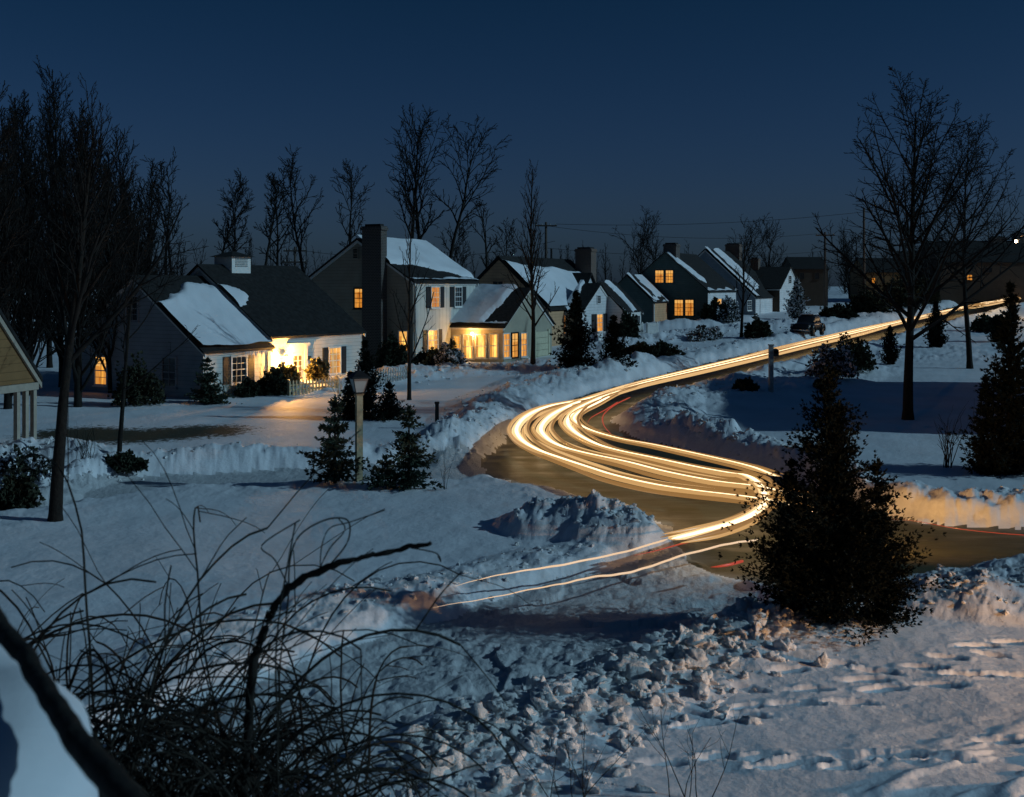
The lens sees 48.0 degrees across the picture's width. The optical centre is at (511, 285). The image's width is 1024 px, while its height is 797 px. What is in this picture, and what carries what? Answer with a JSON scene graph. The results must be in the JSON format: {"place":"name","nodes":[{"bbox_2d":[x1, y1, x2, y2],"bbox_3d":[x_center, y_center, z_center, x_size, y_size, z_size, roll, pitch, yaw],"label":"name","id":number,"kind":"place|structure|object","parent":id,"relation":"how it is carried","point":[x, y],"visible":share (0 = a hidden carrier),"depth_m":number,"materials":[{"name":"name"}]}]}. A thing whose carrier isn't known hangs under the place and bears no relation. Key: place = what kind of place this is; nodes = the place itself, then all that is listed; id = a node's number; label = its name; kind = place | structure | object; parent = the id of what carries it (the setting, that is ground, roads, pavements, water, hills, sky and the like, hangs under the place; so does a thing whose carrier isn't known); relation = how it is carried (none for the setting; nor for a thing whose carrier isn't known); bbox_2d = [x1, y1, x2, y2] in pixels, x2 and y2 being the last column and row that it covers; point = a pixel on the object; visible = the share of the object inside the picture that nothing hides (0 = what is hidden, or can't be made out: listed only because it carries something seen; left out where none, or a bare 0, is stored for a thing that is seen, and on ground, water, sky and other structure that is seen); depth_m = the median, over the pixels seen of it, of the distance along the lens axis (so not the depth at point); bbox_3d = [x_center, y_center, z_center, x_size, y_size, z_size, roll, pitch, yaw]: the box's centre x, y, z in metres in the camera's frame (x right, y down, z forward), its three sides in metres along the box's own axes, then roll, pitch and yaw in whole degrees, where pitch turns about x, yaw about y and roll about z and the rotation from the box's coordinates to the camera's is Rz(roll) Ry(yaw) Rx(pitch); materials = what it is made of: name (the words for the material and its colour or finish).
{"place":"outdoors","nodes":[
{"label":"outdoors","id":0,"kind":"place"},
{"bbox_2d":[0,443,486,510],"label":"snowbank","id":1,"kind":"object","parent":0,"point":[464,463],"depth_m":29.24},
{"bbox_2d":[104,546,756,796],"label":"side street","id":2,"kind":"structure","parent":0,"point":[510,642],"depth_m":15.77,"materials":[{"name":"snow"}]},
{"bbox_2d":[457,539,666,585],"bbox_3d":[0.968,4.349,18.170,4.669,0.043,0.205,0,0,-40],"label":"light trail","id":3,"kind":"object","parent":2,"relation":"on","point":[588,559],"visible":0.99,"depth_m":18.15,"materials":[{"name":"yellow"}]},
{"bbox_2d":[433,539,757,607],"bbox_3d":[1.675,4.399,17.768,6.861,0.047,0.316,0,0,-39],"label":"light trail","id":4,"kind":"object","parent":2,"relation":"on","point":[664,561],"visible":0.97,"depth_m":17.73,"materials":[{"name":"yellow"}]},
{"bbox_2d":[0,287,1023,796],"bbox_3d":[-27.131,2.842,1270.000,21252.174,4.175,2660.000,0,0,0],"label":"snow ground","id":5,"kind":"structure","parent":0,"point":[932,705],"depth_m":20.38,"materials":[{"name":"snow"}]},
{"bbox_2d":[0,80,41,327],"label":"bare tree","id":6,"kind":"object","parent":5,"relation":"on","point":[3,250],"visible":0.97,"depth_m":39.83,"materials":[{"name":"brown plant"}]},
{"bbox_2d":[0,309,42,439],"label":"tan shingled porch","id":7,"kind":"object","parent":5,"relation":"on","point":[18,367],"visible":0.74,"depth_m":33.43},
{"bbox_2d":[0,456,45,510],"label":"shrub","id":8,"kind":"object","parent":5,"relation":"on","point":[19,492],"visible":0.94,"depth_m":24.75,"materials":[{"name":"green plant"}]},
{"bbox_2d":[0,444,52,483],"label":"shrub","id":9,"kind":"object","parent":5,"relation":"on","point":[6,463],"visible":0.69,"depth_m":27.26,"materials":[{"name":"green plant"}]},
{"bbox_2d":[0,91,52,345],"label":"bare tree","id":10,"kind":"object","parent":5,"relation":"on","point":[8,114],"visible":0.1,"depth_m":57.59,"materials":[{"name":"brown plant"}]},
{"bbox_2d":[0,89,74,394],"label":"bare tree","id":11,"kind":"object","parent":5,"relation":"on","point":[28,172],"visible":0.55,"depth_m":48.37,"materials":[{"name":"brown plant"}]},
{"bbox_2d":[0,645,97,796],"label":"snow heap","id":12,"kind":"object","parent":5,"relation":"on","point":[36,759],"visible":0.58,"depth_m":2.52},
{"bbox_2d":[0,607,147,796],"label":"woody stem","id":13,"kind":"object","parent":12,"relation":"on","point":[103,770],"visible":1,"depth_m":2.33,"materials":[{"name":"brown plant"}]},
{"bbox_2d":[18,94,85,367],"bbox_3d":[-24.222,-2.650,61.730,6.931,15.211,6.798,0,0,0],"label":"bare tree","id":14,"kind":"object","parent":5,"relation":"on","point":[49,362],"visible":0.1,"depth_m":60.95,"materials":[{"name":"brown plant"}]},
{"bbox_2d":[0,108,111,408],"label":"bare tree","id":15,"kind":"object","parent":5,"relation":"on","point":[7,400],"visible":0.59,"depth_m":43.15,"materials":[{"name":"brown plant"}]},
{"bbox_2d":[0,55,150,386],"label":"bare tree","id":16,"kind":"object","parent":5,"relation":"on","point":[58,120],"visible":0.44,"depth_m":51.29,"materials":[{"name":"brown plant"}]},
{"bbox_2d":[9,98,156,406],"bbox_3d":[-16.556,-1.015,44.153,5.074,12.435,5.938,0,0,45],"label":"bare tree","id":17,"kind":"object","parent":5,"relation":"on","point":[76,367],"visible":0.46,"depth_m":44.06,"materials":[{"name":"brown plant"}]},
{"bbox_2d":[36,100,156,315],"bbox_3d":[-19.997,-1.845,54.628,6.093,13.865,5.529,0,0,0],"label":"bare tree","id":18,"kind":"object","parent":5,"relation":"on","point":[78,119],"visible":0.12,"depth_m":53.97,"materials":[{"name":"brown plant"}]},
{"bbox_2d":[19,73,208,521],"bbox_3d":[-8.136,0.383,23.191,3.694,9.325,2.836,0,0,0],"label":"bare tree","id":19,"kind":"object","parent":5,"relation":"on","point":[55,512],"visible":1,"depth_m":23.08,"materials":[{"name":"brown plant"}]},
{"bbox_2d":[53,138,182,392],"bbox_3d":[-16.802,-0.645,49.381,4.512,11.611,4.848,0,0,36],"label":"bare tree","id":20,"kind":"object","parent":5,"relation":"on","point":[110,254],"visible":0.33,"depth_m":49.35,"materials":[{"name":"brown plant"}]},
{"bbox_2d":[104,449,149,473],"bbox_3d":[-9.857,4.515,29.305,1.283,0.733,1.176,0,0,43],"label":"shrub","id":21,"kind":"object","parent":5,"relation":"on","point":[128,462],"visible":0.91,"depth_m":29.08,"materials":[{"name":"green plant"}]},
{"bbox_2d":[107,350,166,406],"bbox_3d":[-14.647,3.660,44.956,2.254,2.318,2.084,0,0,-21],"label":"shrub","id":22,"kind":"object","parent":5,"relation":"on","point":[144,390],"visible":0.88,"depth_m":44.66,"materials":[{"name":"green plant"}]},
{"bbox_2d":[95,126,183,308],"bbox_3d":[-19.484,-1.585,58.532,4.942,13.192,6.857,0,0,34],"label":"bare tree","id":23,"kind":"object","parent":5,"relation":"on","point":[119,161],"visible":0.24,"depth_m":58.80,"materials":[{"name":"brown plant"}]},
{"bbox_2d":[108,170,177,284],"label":"bare tree","id":24,"kind":"object","parent":5,"relation":"on","point":[126,213],"visible":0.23,"depth_m":52.29,"materials":[{"name":"brown plant"}]},
{"bbox_2d":[92,180,200,451],"bbox_3d":[-9.842,1.034,30.621,2.949,7.751,3.580,0,0,-24],"label":"bare tree","id":25,"kind":"object","parent":5,"relation":"on","point":[124,388],"visible":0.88,"depth_m":30.62,"materials":[{"name":"brown plant"}]},
{"bbox_2d":[115,158,182,274],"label":"bare tree","id":26,"kind":"object","parent":5,"relation":"on","point":[149,223],"visible":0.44,"depth_m":57.85,"materials":[{"name":"brown plant"}]},
{"bbox_2d":[138,146,188,269],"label":"bare tree","id":27,"kind":"object","parent":5,"relation":"on","point":[169,213],"visible":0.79,"depth_m":93.02,"materials":[{"name":"brown plant"}]},
{"bbox_2d":[184,357,242,404],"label":"spruce tree","id":28,"kind":"object","parent":5,"relation":"on","point":[208,393],"visible":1,"depth_m":45.47,"materials":[{"name":"green plant"}]},
{"bbox_2d":[64,241,366,399],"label":"white cottage","id":29,"kind":"structure","parent":5,"relation":"on","point":[243,312],"depth_m":49.93,"materials":[{"name":"wood"}]},
{"bbox_2d":[160,356,177,389],"bbox_3d":[-14.182,3.578,47.460,0.989,1.347,0.118,0,0,30],"label":"window","id":30,"kind":"structure","parent":29,"relation":"in","point":[168,376],"depth_m":47.48,"materials":[{"name":"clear glass"}]},
{"bbox_2d":[229,355,247,385],"bbox_3d":[-11.437,3.533,48.290,0.118,1.240,1.073,0,0,30],"label":"window","id":31,"kind":"structure","parent":29,"relation":"in","point":[239,363],"depth_m":48.30,"materials":[{"name":"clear glass"}]},
{"bbox_2d":[328,346,342,375],"bbox_3d":[-8.259,3.509,53.754,0.118,1.359,1.015,0,0,30],"label":"window","id":32,"kind":"structure","parent":29,"relation":"in","point":[334,353],"depth_m":53.79,"materials":[{"name":"yellow"}]},
{"bbox_2d":[211,179,252,253],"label":"bare tree","id":33,"kind":"object","parent":5,"relation":"on","point":[234,227],"visible":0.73,"depth_m":99.78,"materials":[{"name":"brown plant"}]},
{"bbox_2d":[219,168,255,253],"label":"bare tree","id":34,"kind":"object","parent":5,"relation":"on","point":[243,208],"visible":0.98,"depth_m":98.93,"materials":[{"name":"brown plant"}]},
{"bbox_2d":[232,376,262,397],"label":"shrub","id":35,"kind":"object","parent":5,"relation":"on","point":[247,387],"visible":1,"depth_m":47.51,"materials":[{"name":"green plant"}]},
{"bbox_2d":[0,391,530,796],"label":"bramble thicket","id":36,"kind":"object","parent":5,"relation":"on","point":[130,757],"visible":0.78,"depth_m":5.99,"materials":[{"name":"plant"}]},
{"bbox_2d":[260,171,295,264],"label":"bare tree","id":37,"kind":"object","parent":5,"relation":"on","point":[273,185],"visible":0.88,"depth_m":97.53,"materials":[{"name":"brown plant"}]},
{"bbox_2d":[254,175,301,265],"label":"bare tree","id":38,"kind":"object","parent":5,"relation":"on","point":[276,255],"visible":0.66,"depth_m":100.32,"materials":[{"name":"brown plant"}]},
{"bbox_2d":[262,363,294,395],"bbox_3d":[-9.852,4.005,48.531,1.317,1.469,1.630,0,0,-25],"label":"shrub","id":39,"kind":"object","parent":5,"relation":"on","point":[276,380],"visible":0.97,"depth_m":48.26,"materials":[{"name":"green plant"}]},
{"bbox_2d":[273,143,323,273],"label":"bare tree","id":40,"kind":"object","parent":5,"relation":"on","point":[290,176],"visible":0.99,"depth_m":93.13,"materials":[{"name":"brown plant"}]},
{"bbox_2d":[287,376,338,395],"bbox_3d":[-8.493,4.411,49.194,0.162,0.980,2.699,0,0,41],"label":"picket fence","id":41,"kind":"object","parent":5,"relation":"on","point":[289,385],"visible":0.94,"depth_m":48.81,"materials":[{"name":"white wood"}]},
{"bbox_2d":[304,357,330,380],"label":"shrub","id":42,"kind":"object","parent":5,"relation":"on","point":[318,368],"visible":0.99,"depth_m":50.68,"materials":[{"name":"green plant"}]},
{"bbox_2d":[296,396,371,482],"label":"spruce tree","id":43,"kind":"object","parent":5,"relation":"on","point":[335,471],"visible":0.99,"depth_m":27.23,"materials":[{"name":"green plant"}]},
{"bbox_2d":[240,510,441,796],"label":"broken branch","id":44,"kind":"object","parent":5,"relation":"on","point":[302,578],"visible":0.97,"depth_m":5.60,"materials":[{"name":"brown plant"}]},
{"bbox_2d":[330,158,374,246],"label":"bare tree","id":45,"kind":"object","parent":5,"relation":"on","point":[352,199],"visible":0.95,"depth_m":98.92,"materials":[{"name":"brown plant"}]},
{"bbox_2d":[347,366,371,480],"bbox_3d":[-3.672,3.398,27.603,0.480,2.950,0.480,0,0,-24],"label":"lamp post","id":46,"kind":"object","parent":5,"relation":"on","point":[358,379],"visible":0.98,"depth_m":27.53,"materials":[{"name":"brown wood"}]},
{"bbox_2d":[325,340,414,421],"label":"juniper tree","id":47,"kind":"object","parent":5,"relation":"on","point":[387,408],"visible":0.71,"depth_m":39.97,"materials":[{"name":"green plant"}]},
{"bbox_2d":[372,331,407,368],"bbox_3d":[-6.333,3.423,60.237,2.062,2.196,1.851,0,0,1],"label":"shrub","id":48,"kind":"object","parent":5,"relation":"on","point":[393,352],"visible":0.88,"depth_m":60.01,"materials":[{"name":"green plant"}]},
{"bbox_2d":[361,405,444,491],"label":"spruce tree","id":49,"kind":"object","parent":5,"relation":"on","point":[414,458],"visible":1,"depth_m":26.45,"materials":[{"name":"green plant"}]},
{"bbox_2d":[388,203,433,399],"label":"bare tree","id":50,"kind":"object","parent":5,"relation":"on","point":[409,318],"visible":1,"depth_m":46.77,"materials":[{"name":"brown plant"}]},
{"bbox_2d":[385,105,455,238],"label":"bare tree","id":51,"kind":"object","parent":5,"relation":"on","point":[414,195],"visible":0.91,"depth_m":90.35,"materials":[{"name":"brown plant"}]},
{"bbox_2d":[383,103,457,239],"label":"bare tree","id":52,"kind":"object","parent":5,"relation":"on","point":[416,168],"visible":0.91,"depth_m":90.02,"materials":[{"name":"brown plant"}]},
{"bbox_2d":[308,224,554,364],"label":"two storey house","id":53,"kind":"structure","parent":5,"relation":"on","point":[355,279],"depth_m":64.56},
{"bbox_2d":[535,329,549,357],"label":"garage door","id":54,"kind":"structure","parent":53,"relation":"in","point":[539,346],"depth_m":69.35,"materials":[{"name":"white paint"}]},
{"bbox_2d":[431,342,470,365],"bbox_3d":[-3.512,3.689,61.445,2.101,1.458,2.484,0,0,-37],"label":"shrub","id":55,"kind":"object","parent":5,"relation":"on","point":[452,356],"visible":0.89,"depth_m":60.92,"materials":[{"name":"green plant"}]},
{"bbox_2d":[435,220,471,266],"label":"bare tree","id":56,"kind":"object","parent":5,"relation":"on","point":[462,240],"visible":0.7,"depth_m":110.36,"materials":[{"name":"brown plant"}]},
{"bbox_2d":[426,115,511,258],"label":"bare tree","id":57,"kind":"object","parent":5,"relation":"on","point":[464,200],"visible":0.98,"depth_m":90.51,"materials":[{"name":"brown plant"}]},
{"bbox_2d":[468,195,502,267],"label":"bare tree","id":58,"kind":"object","parent":5,"relation":"on","point":[486,261],"visible":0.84,"depth_m":96.24,"materials":[{"name":"brown plant"}]},
{"bbox_2d":[1,315,1023,796],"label":"snow lumps","id":59,"kind":"object","parent":5,"relation":"on","point":[635,659],"visible":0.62,"depth_m":13.17,"materials":[{"name":"snow"}]},
{"bbox_2d":[18,230,1013,293],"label":"distant wood","id":60,"kind":"object","parent":5,"relation":"on","point":[844,288],"visible":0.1,"depth_m":207.34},
{"bbox_2d":[501,159,558,364],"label":"bare tree","id":61,"kind":"object","parent":5,"relation":"on","point":[531,263],"visible":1,"depth_m":60.23,"materials":[{"name":"brown plant"}]},
{"bbox_2d":[476,247,643,345],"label":"tan house","id":62,"kind":"structure","parent":5,"relation":"on","point":[602,302],"depth_m":80.84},
{"bbox_2d":[503,704,662,796],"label":"bare shrub","id":63,"kind":"object","parent":5,"relation":"on","point":[582,786],"visible":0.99,"depth_m":10.07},
{"bbox_2d":[549,288,637,368],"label":"juniper tree","id":64,"kind":"object","parent":5,"relation":"on","point":[578,342],"visible":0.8,"depth_m":58.41,"materials":[{"name":"green plant"}]},
{"bbox_2d":[617,307,640,338],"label":"shrub","id":65,"kind":"object","parent":5,"relation":"on","point":[629,325],"visible":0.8,"depth_m":79.31,"materials":[{"name":"green plant"}]},
{"bbox_2d":[609,206,662,273],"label":"bare tree","id":66,"kind":"object","parent":5,"relation":"on","point":[640,263],"visible":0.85,"depth_m":149.82,"materials":[{"name":"brown plant"}]},
{"bbox_2d":[622,341,666,357],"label":"shrub","id":67,"kind":"object","parent":5,"relation":"on","point":[644,347],"visible":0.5,"depth_m":67.10,"materials":[{"name":"green plant"}]},
{"bbox_2d":[618,243,737,323],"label":"dark green house","id":68,"kind":"structure","parent":5,"relation":"on","point":[671,282],"depth_m":104.16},
{"bbox_2d":[625,680,741,796],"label":"bare shrub","id":69,"kind":"object","parent":5,"relation":"on","point":[693,758],"visible":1,"depth_m":10.39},
{"bbox_2d":[685,324,722,341],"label":"shrub","id":70,"kind":"object","parent":5,"relation":"on","point":[701,333],"visible":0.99,"depth_m":81.56,"materials":[{"name":"green plant"}]},
{"bbox_2d":[697,296,729,319],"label":"shrub","id":71,"kind":"object","parent":5,"relation":"on","point":[709,311],"visible":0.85,"depth_m":100.94,"materials":[{"name":"green plant"}]},
{"bbox_2d":[716,295,740,322],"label":"shrub","id":72,"kind":"object","parent":5,"relation":"on","point":[732,313],"visible":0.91,"depth_m":100.61,"materials":[{"name":"green plant"}]},
{"bbox_2d":[698,243,773,314],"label":"snowy roof house","id":73,"kind":"structure","parent":5,"relation":"on","point":[723,264],"depth_m":120.41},
{"bbox_2d":[731,230,763,336],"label":"bare tree","id":74,"kind":"object","parent":5,"relation":"on","point":[743,267],"visible":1,"depth_m":85.18,"materials":[{"name":"brown plant"}]},
{"bbox_2d":[726,212,773,264],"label":"bare tree","id":75,"kind":"object","parent":5,"relation":"on","point":[752,236],"visible":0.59,"depth_m":155.54,"materials":[{"name":"brown plant"}]},
{"bbox_2d":[740,313,773,337],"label":"shrub","id":76,"kind":"object","parent":5,"relation":"on","point":[758,328],"visible":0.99,"depth_m":83.98,"materials":[{"name":"green plant"}]},
{"bbox_2d":[745,219,787,266],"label":"bare tree","id":77,"kind":"object","parent":5,"relation":"on","point":[769,247],"visible":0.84,"depth_m":149.52,"materials":[{"name":"brown plant"}]},
{"bbox_2d":[750,258,795,311],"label":"white gabled house","id":78,"kind":"structure","parent":5,"relation":"on","point":[777,283],"depth_m":128.07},
{"bbox_2d":[783,277,810,318],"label":"juniper tree","id":79,"kind":"object","parent":5,"relation":"on","point":[795,305],"visible":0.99,"depth_m":108.94,"materials":[{"name":"green plant"}]},
{"bbox_2d":[781,257,829,305],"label":"brown house","id":80,"kind":"structure","parent":5,"relation":"on","point":[809,272],"depth_m":140.00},
{"bbox_2d":[790,313,825,335],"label":"parked car","id":81,"kind":"object","parent":5,"relation":"on","point":[811,323],"visible":0.99,"depth_m":86.76,"materials":[{"name":"paint"}]},
{"bbox_2d":[804,340,858,378],"bbox_3d":[15.183,3.518,54.377,2.296,1.898,2.907,0,0,-31],"label":"shrub","id":82,"kind":"object","parent":5,"relation":"on","point":[842,360],"visible":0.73,"depth_m":54.01,"materials":[{"name":"green plant"}]},
{"bbox_2d":[818,303,859,318],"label":"shrub","id":83,"kind":"object","parent":5,"relation":"on","point":[838,310],"visible":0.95,"depth_m":108.52,"materials":[{"name":"green plant"}]},
{"bbox_2d":[717,361,961,645],"bbox_3d":[4.516,3.044,15.871,3.232,4.030,2.950,0,0,0],"label":"juniper tree","id":84,"kind":"object","parent":5,"relation":"on","point":[841,554],"visible":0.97,"depth_m":15.73,"materials":[{"name":"green plant"}]},
{"bbox_2d":[829,217,862,298],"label":"bare tree","id":85,"kind":"object","parent":5,"relation":"on","point":[848,256],"visible":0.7,"depth_m":166.46,"materials":[{"name":"brown plant"}]},
{"bbox_2d":[834,332,878,371],"bbox_3d":[17.228,3.368,58.280,3.061,2.160,2.814,0,0,-25],"label":"shrub","id":86,"kind":"object","parent":5,"relation":"on","point":[864,361],"visible":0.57,"depth_m":57.62,"materials":[{"name":"green plant"}]},
{"bbox_2d":[843,285,894,312],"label":"shrub","id":87,"kind":"object","parent":5,"relation":"on","point":[869,302],"visible":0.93,"depth_m":115.90,"materials":[{"name":"green plant"}]},
{"bbox_2d":[849,258,898,296],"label":"pale far house","id":88,"kind":"structure","parent":5,"relation":"on","point":[854,289],"depth_m":151.50,"materials":[{"name":"beige"}]},
{"bbox_2d":[878,324,904,364],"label":"juniper tree","id":89,"kind":"object","parent":5,"relation":"on","point":[890,350],"visible":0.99,"depth_m":63.58,"materials":[{"name":"green plant"}]},
{"bbox_2d":[880,274,922,307],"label":"shrub","id":90,"kind":"object","parent":5,"relation":"on","point":[899,296],"visible":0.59,"depth_m":128.38,"materials":[{"name":"green plant"}]},
{"bbox_2d":[811,66,1023,419],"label":"bare tree","id":91,"kind":"object","parent":5,"relation":"on","point":[909,235],"visible":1,"depth_m":39.93,"materials":[{"name":"brown plant"}]},
{"bbox_2d":[920,300,949,347],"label":"juniper tree","id":92,"kind":"object","parent":5,"relation":"on","point":[936,336],"visible":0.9,"depth_m":74.42,"materials":[{"name":"green plant"}]},
{"bbox_2d":[873,113,1023,368],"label":"bare tree","id":93,"kind":"object","parent":5,"relation":"on","point":[969,362],"visible":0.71,"depth_m":61.11,"materials":[{"name":"brown plant"}]},
{"bbox_2d":[935,398,974,467],"bbox_3d":[11.218,3.795,29.386,0.946,1.872,0.848,0,0,-27],"label":"bare shrub","id":94,"kind":"object","parent":5,"relation":"on","point":[948,455],"visible":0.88,"depth_m":29.33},
{"bbox_2d":[917,232,1023,304],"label":"long dark house","id":95,"kind":"structure","parent":5,"relation":"on","point":[996,288],"depth_m":150.00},
{"bbox_2d":[941,281,1023,479],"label":"juniper tree","id":96,"kind":"object","parent":5,"relation":"on","point":[1004,454],"visible":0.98,"depth_m":28.30,"materials":[{"name":"green plant"}]},
{"bbox_2d":[0,0,1023,286],"label":"sky","id":97,"kind":"structure","parent":0,"point":[693,112],"materials":[{"name":"blue"}]},
{"bbox_2d":[481,305,1023,584],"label":"road","id":98,"kind":"structure","parent":0,"point":[953,548],"depth_m":26.01,"materials":[{"name":"asphalt"}]},
{"bbox_2d":[506,300,1003,508],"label":"light trail","id":99,"kind":"object","parent":98,"relation":"on","point":[517,438],"visible":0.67,"depth_m":25.94,"materials":[{"name":"yellow"}]},
{"bbox_2d":[524,302,1003,502],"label":"light trail","id":100,"kind":"object","parent":98,"relation":"on","point":[572,456],"visible":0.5,"depth_m":37.45,"materials":[{"name":"gold glowing light"}]},
{"bbox_2d":[531,299,1002,497],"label":"light trail","id":101,"kind":"object","parent":98,"relation":"on","point":[540,434],"visible":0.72,"depth_m":28.22,"materials":[{"name":"yellow"}]},
{"bbox_2d":[549,303,1000,483],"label":"light trail","id":102,"kind":"object","parent":98,"relation":"on","point":[632,389],"visible":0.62,"depth_m":49.16,"materials":[{"name":"gold glowing light"}]},
{"bbox_2d":[569,299,999,475],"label":"light trail","id":103,"kind":"object","parent":98,"relation":"on","point":[691,454],"visible":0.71,"depth_m":30.12,"materials":[{"name":"yellow"}]},
{"bbox_2d":[558,297,1019,542],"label":"light trail","id":104,"kind":"object","parent":98,"relation":"on","point":[740,521],"visible":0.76,"depth_m":26.13,"materials":[{"name":"yellow"}]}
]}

